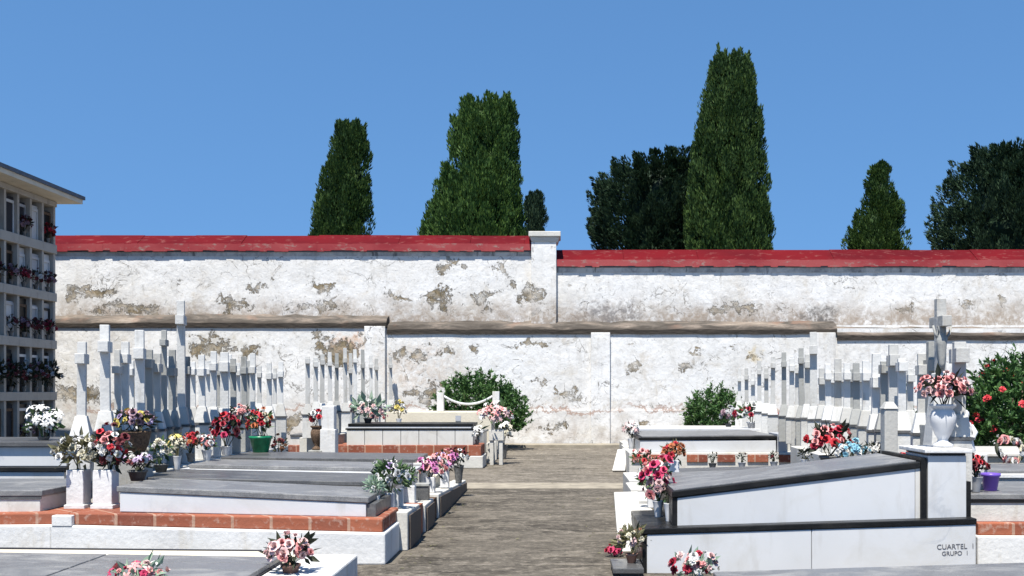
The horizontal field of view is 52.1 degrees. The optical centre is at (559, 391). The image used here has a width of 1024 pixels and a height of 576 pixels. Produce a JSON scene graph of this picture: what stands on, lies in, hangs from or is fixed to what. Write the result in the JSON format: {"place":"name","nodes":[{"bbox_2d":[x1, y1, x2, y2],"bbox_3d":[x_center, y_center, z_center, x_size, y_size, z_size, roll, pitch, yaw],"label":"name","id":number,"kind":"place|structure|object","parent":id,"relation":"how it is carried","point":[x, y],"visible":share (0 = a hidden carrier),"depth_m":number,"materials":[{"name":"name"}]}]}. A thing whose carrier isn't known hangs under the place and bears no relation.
{"place":"outdoors","nodes":[
{"label":"outdoors","id":0,"kind":"place"},
{"bbox_2d":[0,162,84,436],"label":"niche building","id":1,"kind":"structure","parent":0,"point":[37,200],"depth_m":19.62,"materials":[{"name":"grey paint"}]},
{"bbox_2d":[386,448,510,563],"bbox_3d":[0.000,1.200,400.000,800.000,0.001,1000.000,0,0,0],"label":"ground","id":2,"kind":"structure","parent":0,"point":[396,557],"depth_m":7.77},
{"bbox_2d":[0,437,68,478],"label":"grave","id":3,"kind":"object","parent":2,"relation":"on","point":[27,458],"visible":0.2,"depth_m":8.96,"materials":[{"name":"white stone"}]},
{"bbox_2d":[21,404,65,439],"bbox_3d":[-4.527,0.280,9.191,0.394,0.351,0.355,0,0,0],"label":"flower bouquet","id":4,"kind":"object","parent":3,"relation":"on","point":[47,423],"visible":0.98,"depth_m":9.14,"materials":[{"name":"white plant"}]},
{"bbox_2d":[0,479,92,547],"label":"grave","id":5,"kind":"object","parent":2,"relation":"on","point":[32,511],"visible":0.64,"depth_m":7.39,"materials":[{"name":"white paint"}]},
{"bbox_2d":[64,469,92,508],"bbox_3d":[-3.511,0.707,7.625,0.149,0.283,0.154,0,0,0],"label":"flower post","id":6,"kind":"object","parent":5,"relation":"on","point":[78,489],"visible":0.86,"depth_m":7.56,"materials":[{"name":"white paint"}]},
{"bbox_2d":[47,425,100,469],"bbox_3d":[-3.502,0.429,7.621,0.392,0.370,0.371,0,0,0],"label":"flower bouquet","id":7,"kind":"object","parent":6,"relation":"on","point":[73,447],"visible":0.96,"depth_m":7.54,"materials":[{"name":"white plant"}]},
{"bbox_2d":[119,451,152,501],"bbox_3d":[-3.330,0.836,8.210,0.200,0.728,0.180,0,0,0],"label":"flower post","id":8,"kind":"object","parent":2,"relation":"on","point":[124,478],"visible":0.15,"depth_m":8.12,"materials":[{"name":"stone"}]},
{"bbox_2d":[113,408,162,451],"bbox_3d":[-3.320,0.291,8.192,0.332,0.358,0.329,0,0,37],"label":"flower basket","id":9,"kind":"object","parent":8,"relation":"on","point":[139,440],"visible":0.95,"depth_m":8.13,"materials":[{"name":"brown wicker"}]},
{"bbox_2d":[0,547,356,575],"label":"grave","id":10,"kind":"object","parent":2,"relation":"on","point":[19,561],"visible":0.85,"depth_m":6.15,"materials":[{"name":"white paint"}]},
{"bbox_2d":[107,549,170,575],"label":"flower bouquet","id":11,"kind":"object","parent":10,"relation":"on","point":[117,569],"visible":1,"depth_m":5.39,"materials":[{"name":"pink plant"}]},
{"bbox_2d":[259,530,319,573],"bbox_3d":[-1.569,0.928,6.065,0.356,0.274,0.308,0,0,13],"label":"flower bouquet","id":12,"kind":"object","parent":10,"relation":"on","point":[282,548],"visible":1,"depth_m":5.99,"materials":[{"name":"pink plant"}]},
{"bbox_2d":[91,446,286,501],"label":"head plinth","id":13,"kind":"structure","parent":2,"relation":"on","point":[187,464],"depth_m":10.09,"materials":[{"name":"white paint"}]},
{"bbox_2d":[69,342,93,481],"bbox_3d":[-3.720,0.155,8.129,0.174,1.089,0.232,0,0,-15],"label":"grave cross","id":14,"kind":"object","parent":13,"relation":"on","point":[81,362],"visible":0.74,"depth_m":8.10,"materials":[{"name":"stone"}]},
{"bbox_2d":[93,325,117,469],"bbox_3d":[-3.720,0.075,8.558,0.174,1.248,0.240,0,0,-15],"label":"grave cross","id":15,"kind":"object","parent":13,"relation":"on","point":[105,350],"visible":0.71,"depth_m":8.52,"materials":[{"name":"stone"}]},
{"bbox_2d":[112,350,129,450],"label":"grave cross","id":16,"kind":"object","parent":13,"relation":"on","point":[117,369],"visible":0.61,"depth_m":8.77,"materials":[{"name":"stone"}]},
{"bbox_2d":[121,342,135,430],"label":"grave cross","id":17,"kind":"object","parent":13,"relation":"on","point":[125,357],"visible":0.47,"depth_m":8.91,"materials":[{"name":"stone"}]},
{"bbox_2d":[133,330,151,448],"bbox_3d":[-3.720,0.076,9.265,0.174,1.247,0.244,0,0,-16],"label":"grave cross","id":18,"kind":"object","parent":13,"relation":"on","point":[139,353],"visible":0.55,"depth_m":9.23,"materials":[{"name":"stone"}]},
{"bbox_2d":[145,350,160,469],"bbox_3d":[-3.720,0.158,9.469,0.174,1.082,0.232,0,0,-13],"label":"grave cross","id":19,"kind":"object","parent":13,"relation":"on","point":[149,397],"visible":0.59,"depth_m":9.44,"materials":[{"name":"stone"}]},
{"bbox_2d":[153,353,167,462],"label":"grave cross","id":20,"kind":"object","parent":13,"relation":"on","point":[158,369],"visible":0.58,"depth_m":9.62,"materials":[{"name":"stone"}]},
{"bbox_2d":[159,330,175,466],"bbox_3d":[-3.720,0.059,9.826,0.174,1.280,0.218,0,0,-13],"label":"grave cross","id":21,"kind":"object","parent":13,"relation":"on","point":[164,345],"visible":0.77,"depth_m":9.80,"materials":[{"name":"stone"}]},
{"bbox_2d":[167,350,182,463],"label":"grave cross","id":22,"kind":"object","parent":13,"relation":"on","point":[172,371],"visible":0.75,"depth_m":10.00,"materials":[{"name":"stone"}]},
{"bbox_2d":[175,300,191,463],"bbox_3d":[-3.720,-0.100,10.284,0.174,1.599,0.240,0,0,-13],"label":"grave cross","id":23,"kind":"object","parent":13,"relation":"on","point":[181,323],"visible":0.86,"depth_m":10.25,"materials":[{"name":"stone"}]},
{"bbox_2d":[194,355,211,459],"bbox_3d":[-3.720,0.157,10.866,0.174,1.084,0.232,0,0,-12],"label":"grave cross","id":24,"kind":"object","parent":13,"relation":"on","point":[203,423],"visible":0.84,"depth_m":10.81,"materials":[{"name":"stone"}]},
{"bbox_2d":[208,351,220,457],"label":"grave cross","id":25,"kind":"object","parent":13,"relation":"on","point":[213,410],"visible":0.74,"depth_m":11.18,"materials":[{"name":"stone"}]},
{"bbox_2d":[219,352,231,454],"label":"grave cross","id":26,"kind":"object","parent":13,"relation":"on","point":[224,367],"visible":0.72,"depth_m":11.55,"materials":[{"name":"stone"}]},
{"bbox_2d":[230,359,240,453],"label":"grave cross","id":27,"kind":"object","parent":13,"relation":"on","point":[236,445],"visible":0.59,"depth_m":11.88,"materials":[{"name":"stone"}]},
{"bbox_2d":[240,356,251,451],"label":"grave cross","id":28,"kind":"object","parent":13,"relation":"on","point":[245,442],"visible":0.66,"depth_m":12.28,"materials":[{"name":"stone"}]},
{"bbox_2d":[264,363,276,446],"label":"grave cross","id":29,"kind":"object","parent":13,"relation":"on","point":[271,431],"visible":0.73,"depth_m":13.35,"materials":[{"name":"stone"}]},
{"bbox_2d":[51,478,398,564],"bbox_3d":[-2.370,0.931,7.660,2.320,0.538,0.840,0,0,0],"label":"grave","id":30,"kind":"object","parent":2,"relation":"on","point":[173,513],"visible":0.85,"depth_m":7.28,"materials":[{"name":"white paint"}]},
{"bbox_2d":[90,469,119,508],"bbox_3d":[-3.312,0.707,7.625,0.164,0.283,0.154,0,0,0],"label":"flower post","id":31,"kind":"object","parent":30,"relation":"on","point":[105,492],"visible":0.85,"depth_m":7.56,"materials":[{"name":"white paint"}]},
{"bbox_2d":[91,421,134,473],"bbox_3d":[-3.275,0.414,7.607,0.304,0.400,0.302,0,0,0],"label":"flower bouquet","id":32,"kind":"object","parent":31,"relation":"on","point":[120,439],"visible":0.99,"depth_m":7.57,"materials":[{"name":"pink plant"}]},
{"bbox_2d":[120,449,158,480],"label":"flower bouquet","id":33,"kind":"object","parent":30,"relation":"on","point":[138,473],"visible":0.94,"depth_m":7.85,"materials":[{"name":"white plant"}]},
{"bbox_2d":[147,469,422,550],"bbox_3d":[-2.237,0.933,8.465,2.205,0.535,1.150,0,0,0],"label":"grave","id":34,"kind":"object","parent":2,"relation":"on","point":[409,517],"visible":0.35,"depth_m":8.33,"materials":[{"name":"white stone"}]},
{"bbox_2d":[146,434,174,471],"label":"flower bouquet","id":35,"kind":"object","parent":34,"relation":"on","point":[164,450],"visible":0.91,"depth_m":8.71,"materials":[{"name":"white plant"}]},
{"bbox_2d":[371,455,415,506],"bbox_3d":[-1.304,0.697,8.089,0.379,0.426,0.319,0,0,0],"label":"flower bouquet","id":36,"kind":"object","parent":34,"relation":"on","point":[383,468],"visible":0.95,"depth_m":8.07,"materials":[{"name":"white plant"}]},
{"bbox_2d":[182,459,436,532],"bbox_3d":[-2.237,0.920,9.460,2.205,0.560,1.080,0,0,0],"label":"grave","id":37,"kind":"object","parent":2,"relation":"on","point":[429,511],"visible":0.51,"depth_m":9.26,"materials":[{"name":"stone"}]},
{"bbox_2d":[300,431,346,451],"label":"head plinth","id":38,"kind":"structure","parent":2,"relation":"on","point":[306,444],"depth_m":15.60,"materials":[{"name":"white paint"}]},
{"bbox_2d":[302,356,312,437],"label":"grave cross","id":39,"kind":"object","parent":38,"relation":"on","point":[306,427],"visible":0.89,"depth_m":15.35,"materials":[{"name":"stone"}]},
{"bbox_2d":[341,348,350,430],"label":"grave cross","id":40,"kind":"object","parent":38,"relation":"on","point":[345,416],"visible":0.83,"depth_m":18.08,"materials":[{"name":"stone"}]},
{"bbox_2d":[308,117,375,235],"bbox_3d":[-7.049,-3.842,33.997,2.690,10.091,2.701,0,0,0],"label":"cypress tree","id":41,"kind":"object","parent":2,"relation":"on","point":[342,205],"visible":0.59,"depth_m":33.36,"materials":[{"name":"green plant"}]},
{"bbox_2d":[221,451,466,517],"bbox_3d":[-2.237,0.915,11.434,2.205,0.570,3.027,0,0,0],"label":"grave","id":42,"kind":"object","parent":2,"relation":"on","point":[447,498],"visible":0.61,"depth_m":10.41,"materials":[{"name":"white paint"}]},
{"bbox_2d":[209,411,244,455],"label":"flower bouquet","id":43,"kind":"object","parent":42,"relation":"on","point":[219,421],"visible":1,"depth_m":10.34,"materials":[{"name":"red plant"}]},
{"bbox_2d":[244,407,275,452],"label":"flower bouquet","id":44,"kind":"object","parent":42,"relation":"on","point":[260,443],"visible":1,"depth_m":10.88,"materials":[{"name":"green plastic"}]},
{"bbox_2d":[415,456,447,492],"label":"flower bouquet","id":45,"kind":"object","parent":42,"relation":"on","point":[433,467],"visible":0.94,"depth_m":10.10,"materials":[{"name":"pink plant"}]},
{"bbox_2d":[430,448,461,487],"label":"flower bouquet","id":46,"kind":"object","parent":42,"relation":"on","point":[445,482],"visible":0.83,"depth_m":10.86,"materials":[{"name":"pink plant"}]},
{"bbox_2d":[288,422,485,467],"bbox_3d":[-2.755,0.850,16.900,3.090,0.700,1.000,0,0,0],"label":"grave","id":47,"kind":"object","parent":2,"relation":"on","point":[430,438],"visible":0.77,"depth_m":16.47,"materials":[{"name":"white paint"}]},
{"bbox_2d":[348,390,391,422],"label":"flower bouquet","id":48,"kind":"object","parent":47,"relation":"on","point":[377,404],"visible":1,"depth_m":16.71,"materials":[{"name":"white plant"}]},
{"bbox_2d":[386,391,499,442],"bbox_3d":[-2.202,0.595,20.045,2.097,1.210,1.110,0,0,0],"label":"grave","id":49,"kind":"object","parent":2,"relation":"on","point":[440,414],"visible":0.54,"depth_m":19.50,"materials":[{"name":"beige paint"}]},
{"bbox_2d":[428,367,505,410],"bbox_3d":[-1.840,0.335,21.897,1.832,1.750,1.621,0,0,0],"label":"shrub","id":50,"kind":"object","parent":2,"relation":"on","point":[466,391],"visible":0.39,"depth_m":21.63,"materials":[{"name":"green plant"}]},
{"bbox_2d":[417,89,527,235],"bbox_3d":[-2.700,-4.173,32.975,4.140,10.752,4.118,0,0,0],"label":"cypress tree","id":51,"kind":"object","parent":2,"relation":"on","point":[478,191],"visible":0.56,"depth_m":32.04,"materials":[{"name":"green plant"}]},
{"bbox_2d":[469,374,534,433],"bbox_3d":[-1.211,0.413,21.636,1.414,1.590,1.380,0,0,0],"label":"shrub","id":52,"kind":"object","parent":2,"relation":"on","point":[512,398],"visible":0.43,"depth_m":21.43,"materials":[{"name":"green plant"}]},
{"bbox_2d":[523,189,549,235],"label":"cypress tree","id":53,"kind":"object","parent":2,"relation":"on","point":[536,219],"visible":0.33,"depth_m":40.69,"materials":[{"name":"green plant"}]},
{"bbox_2d":[55,231,1023,445],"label":"cemetery wall","id":54,"kind":"structure","parent":2,"relation":"on","point":[589,346],"depth_m":23.54,"materials":[{"name":"white paint"}]},
{"bbox_2d":[505,443,618,447],"bbox_3d":[0.550,1.170,22.825,3.700,0.060,0.750,0,0,0],"label":"wall footing","id":55,"kind":"object","parent":2,"relation":"on","point":[563,445],"depth_m":22.45,"materials":[{"name":"concrete"}]},
{"bbox_2d":[585,143,692,249],"bbox_3d":[3.352,-3.510,36.000,5.091,9.426,5.110,0,0,0],"label":"conifer tree","id":56,"kind":"object","parent":2,"relation":"on","point":[648,200],"visible":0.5,"depth_m":34.37,"materials":[{"name":"green plant"}]},
{"bbox_2d":[622,427,759,448],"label":"grave","id":57,"kind":"object","parent":2,"relation":"on","point":[687,428],"visible":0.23,"depth_m":17.18,"materials":[{"name":"stone"}]},
{"bbox_2d":[638,466,767,503],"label":"grave","id":58,"kind":"object","parent":2,"relation":"on","point":[642,499],"visible":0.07,"depth_m":9.62,"materials":[{"name":"stone"}]},
{"bbox_2d":[659,439,686,471],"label":"flower bouquet","id":59,"kind":"object","parent":58,"relation":"on","point":[670,449],"visible":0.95,"depth_m":9.15,"materials":[{"name":"orange plant"}]},
{"bbox_2d":[802,419,853,459],"bbox_3d":[2.387,0.455,9.302,0.466,0.460,0.412,0,0,31],"label":"flower bouquet","id":60,"kind":"object","parent":58,"relation":"on","point":[823,434],"visible":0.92,"depth_m":9.20,"materials":[{"name":"red plant"}]},
{"bbox_2d":[625,430,790,472],"bbox_3d":[2.262,0.900,15.953,2.547,0.600,2.095,0,0,0],"label":"grave","id":61,"kind":"object","parent":2,"relation":"on","point":[727,446],"visible":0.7,"depth_m":15.00,"materials":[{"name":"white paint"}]},
{"bbox_2d":[678,379,743,425],"bbox_3d":[3.237,0.472,21.771,1.441,1.475,1.438,0,0,0],"label":"shrub","id":62,"kind":"object","parent":2,"relation":"on","point":[696,407],"visible":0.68,"depth_m":21.55,"materials":[{"name":"green plant"}]},
{"bbox_2d":[682,43,775,249],"bbox_3d":[5.279,-4.920,32.991,3.376,12.248,3.296,0,0,0],"label":"cypress tree","id":63,"kind":"object","parent":2,"relation":"on","point":[728,207],"visible":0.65,"depth_m":32.18,"materials":[{"name":"green plant"}]},
{"bbox_2d":[631,445,976,572],"bbox_3d":[1.645,0.791,7.421,2.213,0.818,1.058,0,0,0],"label":"grave","id":64,"kind":"object","parent":2,"relation":"on","point":[911,506],"visible":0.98,"depth_m":6.99,"materials":[{"name":"white stone"}]},
{"bbox_2d":[639,453,676,516],"bbox_3d":[0.704,0.670,7.497,0.280,0.460,0.241,0,0,0],"label":"flower bouquet","id":65,"kind":"object","parent":64,"relation":"on","point":[660,483],"visible":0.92,"depth_m":7.45,"materials":[{"name":"pink plant"}]},
{"bbox_2d":[913,363,977,447],"bbox_3d":[2.650,0.088,7.218,0.404,0.585,0.375,0,0,0],"label":"flower urn","id":66,"kind":"object","parent":64,"relation":"on","point":[942,416],"visible":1,"depth_m":7.15,"materials":[{"name":"white ceramic"}]},
{"bbox_2d":[791,446,829,463],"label":"head plinth","id":67,"kind":"structure","parent":2,"relation":"on","point":[795,458],"depth_m":12.58,"materials":[{"name":"white paint"}]},
{"bbox_2d":[799,354,809,446],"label":"grave cross","id":68,"kind":"object","parent":67,"relation":"on","point":[803,418],"visible":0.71,"depth_m":12.96,"materials":[{"name":"stone"}]},
{"bbox_2d":[806,332,817,447],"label":"grave cross","id":69,"kind":"object","parent":67,"relation":"on","point":[813,406],"visible":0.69,"depth_m":12.51,"materials":[{"name":"stone"}]},
{"bbox_2d":[820,364,832,452],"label":"grave cross","id":70,"kind":"object","parent":67,"relation":"on","point":[827,412],"visible":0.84,"depth_m":11.67,"materials":[{"name":"stone"}]},
{"bbox_2d":[829,359,842,454],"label":"grave cross","id":71,"kind":"object","parent":67,"relation":"on","point":[836,412],"visible":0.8,"depth_m":11.18,"materials":[{"name":"stone"}]},
{"bbox_2d":[838,363,851,457],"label":"grave cross","id":72,"kind":"object","parent":67,"relation":"on","point":[846,412],"visible":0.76,"depth_m":10.75,"materials":[{"name":"stone"}]},
{"bbox_2d":[848,363,860,456],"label":"grave cross","id":73,"kind":"object","parent":67,"relation":"on","point":[856,409],"visible":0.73,"depth_m":10.32,"materials":[{"name":"stone"}]},
{"bbox_2d":[855,361,870,447],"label":"grave cross","id":74,"kind":"object","parent":67,"relation":"on","point":[862,423],"visible":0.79,"depth_m":9.94,"materials":[{"name":"stone"}]},
{"bbox_2d":[865,353,880,453],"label":"grave cross","id":75,"kind":"object","parent":67,"relation":"on","point":[875,388],"visible":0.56,"depth_m":9.57,"materials":[{"name":"stone"}]},
{"bbox_2d":[872,361,887,453],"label":"grave cross","id":76,"kind":"object","parent":67,"relation":"on","point":[883,373],"visible":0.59,"depth_m":9.29,"materials":[{"name":"stone"}]},
{"bbox_2d":[886,344,899,405],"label":"grave cross","id":77,"kind":"object","parent":67,"relation":"on","point":[892,356],"visible":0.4,"depth_m":8.98,"materials":[{"name":"stone"}]},
{"bbox_2d":[895,359,911,452],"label":"grave cross","id":78,"kind":"object","parent":67,"relation":"on","point":[904,423],"visible":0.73,"depth_m":8.68,"materials":[{"name":"stone"}]},
{"bbox_2d":[909,353,926,444],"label":"grave cross","id":79,"kind":"object","parent":67,"relation":"on","point":[920,414],"visible":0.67,"depth_m":8.14,"materials":[{"name":"stone"}]},
{"bbox_2d":[713,563,1023,575],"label":"grave","id":80,"kind":"object","parent":2,"relation":"on","point":[1007,569],"visible":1,"depth_m":5.33,"materials":[{"name":"stone"}]},
{"bbox_2d":[840,159,912,249],"bbox_3d":[11.428,-3.620,37.956,2.778,9.647,2.741,0,0,-36],"label":"cypress tree","id":81,"kind":"object","parent":2,"relation":"on","point":[878,223],"visible":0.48,"depth_m":37.46,"materials":[{"name":"green plant"}]},
{"bbox_2d":[880,402,898,452],"bbox_3d":[2.707,0.640,8.600,0.120,1.120,0.135,0,0,0],"label":"stele","id":82,"kind":"object","parent":2,"relation":"on","point":[889,426],"visible":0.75,"depth_m":8.54,"materials":[{"name":"stone"}]},
{"bbox_2d":[923,298,951,444],"bbox_3d":[2.819,0.254,7.750,0.300,1.892,0.280,0,0,0],"label":"crucifix","id":83,"kind":"object","parent":2,"relation":"on","point":[940,321],"visible":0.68,"depth_m":7.70,"materials":[{"name":"stone"}]},
{"bbox_2d":[923,136,1023,249],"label":"conifer tree","id":84,"kind":"object","parent":2,"relation":"on","point":[990,215],"visible":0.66,"depth_m":33.56,"materials":[{"name":"green plant"}]},
{"bbox_2d":[966,342,1023,445],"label":"shrub","id":85,"kind":"object","parent":2,"relation":"on","point":[998,385],"visible":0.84,"depth_m":12.29,"materials":[{"name":"green plant"}]},
{"bbox_2d":[971,481,1023,563],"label":"grave","id":86,"kind":"object","parent":2,"relation":"on","point":[998,514],"visible":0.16,"depth_m":7.27,"materials":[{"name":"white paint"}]},
{"bbox_2d":[948,342,974,489],"bbox_3d":[2.785,0.165,7.309,0.174,1.029,0.248,0,0,9],"label":"grave cross","id":87,"kind":"object","parent":86,"relation":"on","point":[961,434],"visible":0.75,"depth_m":7.24,"materials":[{"name":"stone"}]},
{"bbox_2d":[975,446,1023,462],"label":"grave","id":88,"kind":"object","parent":2,"relation":"on","point":[1008,451],"depth_m":10.02,"materials":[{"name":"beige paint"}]},
{"bbox_2d":[995,435,1023,462],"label":"wreath","id":89,"kind":"object","parent":88,"relation":"on","point":[1007,439],"visible":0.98,"depth_m":9.67,"materials":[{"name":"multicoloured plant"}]},
{"bbox_2d":[987,463,1023,480],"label":"grave","id":90,"kind":"object","parent":2,"relation":"on","point":[1011,471],"depth_m":8.53,"materials":[{"name":"white stone"}]},
{"bbox_3d":[-4.155,0.990,12.300,0.410,0.420,5.800,0,0,0],"label":"head plinth","id":91,"kind":"object","parent":2,"relation":"on","visible":0},
{"bbox_2d":[275,362,287,444],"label":"grave cross","id":92,"kind":"object","parent":91,"relation":"on","point":[281,420],"visible":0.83,"depth_m":13.85,"materials":[{"name":"stone"}]},
{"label":"head plinth","id":93,"kind":"object","parent":2,"relation":"on","visible":0},
{"bbox_2d":[767,356,778,433],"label":"grave cross","id":94,"kind":"object","parent":93,"relation":"on","point":[772,415],"visible":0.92,"depth_m":15.69,"materials":[{"name":"stone"}]},
{"bbox_3d":[3.490,0.990,11.750,0.579,0.420,5.700,0,0,0],"label":"head plinth","id":95,"kind":"object","parent":2,"relation":"on","visible":0},
{"bbox_2d":[778,352,787,441],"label":"grave cross","id":96,"kind":"object","parent":95,"relation":"on","point":[782,424],"visible":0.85,"depth_m":14.67,"materials":[{"name":"stone"}]},
{"bbox_2d":[785,359,794,443],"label":"grave cross","id":97,"kind":"object","parent":95,"relation":"on","point":[791,402],"visible":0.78,"depth_m":14.07,"materials":[{"name":"stone"}]},
{"bbox_2d":[794,348,803,445],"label":"grave cross","id":98,"kind":"object","parent":95,"relation":"on","point":[801,392],"visible":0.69,"depth_m":13.33,"materials":[{"name":"stone"}]},
{"bbox_2d":[0,0,1023,249],"label":"sky","id":99,"kind":"structure","parent":0,"point":[168,117],"materials":[{"name":"blue"}]},
{"bbox_2d":[357,489,712,575],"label":"path","id":100,"kind":"structure","parent":0,"point":[489,529],"depth_m":8.53,"materials":[{"name":"beige stone"}]},
{"bbox_2d":[614,492,639,550],"bbox_3d":[0.532,0.989,7.964,0.233,0.444,0.224,0,0,0],"label":"slab","id":101,"kind":"object","parent":100,"relation":"on","point":[626,503],"visible":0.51,"depth_m":8.00,"materials":[{"name":"stone"}]},
{"bbox_2d":[667,545,719,575],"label":"flower bouquet","id":102,"kind":"object","parent":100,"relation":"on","point":[700,565],"visible":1,"depth_m":5.86,"materials":[{"name":"white plant"}]},
{"bbox_2d":[448,448,625,482],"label":"path","id":103,"kind":"structure","parent":0,"point":[557,465],"depth_m":16.34,"materials":[{"name":"beige stone"}]},
{"bbox_2d":[320,406,337,451],"bbox_3d":[-3.358,0.700,15.210,0.220,1.000,0.220,0,0,0],"label":"stone post","id":104,"kind":"object","parent":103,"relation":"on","point":[329,436],"visible":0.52,"depth_m":15.12,"materials":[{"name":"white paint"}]},
{"bbox_2d":[489,429,503,464],"bbox_3d":[-1.044,0.910,17.200,0.240,0.580,0.200,0,0,0],"label":"flower stand","id":105,"kind":"object","parent":103,"relation":"on","point":[496,435],"visible":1,"depth_m":17.12,"materials":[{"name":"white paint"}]},
{"bbox_2d":[476,397,513,429],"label":"flower bouquet","id":106,"kind":"object","parent":105,"relation":"on","point":[498,412],"visible":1,"depth_m":17.10,"materials":[{"name":"pink plant"}]},
{"bbox_2d":[467,483,645,488],"bbox_3d":[0.125,1.192,13.325,2.750,0.001,0.850,0,0,0],"label":"path strip","id":107,"kind":"object","parent":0,"point":[545,486],"visible":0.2,"depth_m":13.26,"materials":[{"name":"concrete"}]},
{"bbox_2d":[610,559,643,575],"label":"step slab","id":108,"kind":"structure","parent":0,"point":[622,567],"depth_m":6.78,"materials":[{"name":"stone"}]},
{"bbox_2d":[609,520,651,562],"bbox_3d":[0.465,0.994,6.943,0.286,0.281,0.241,0,0,0],"label":"flower bouquet","id":109,"kind":"object","parent":108,"relation":"on","point":[621,543],"visible":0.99,"depth_m":6.92,"materials":[{"name":"white plant"}]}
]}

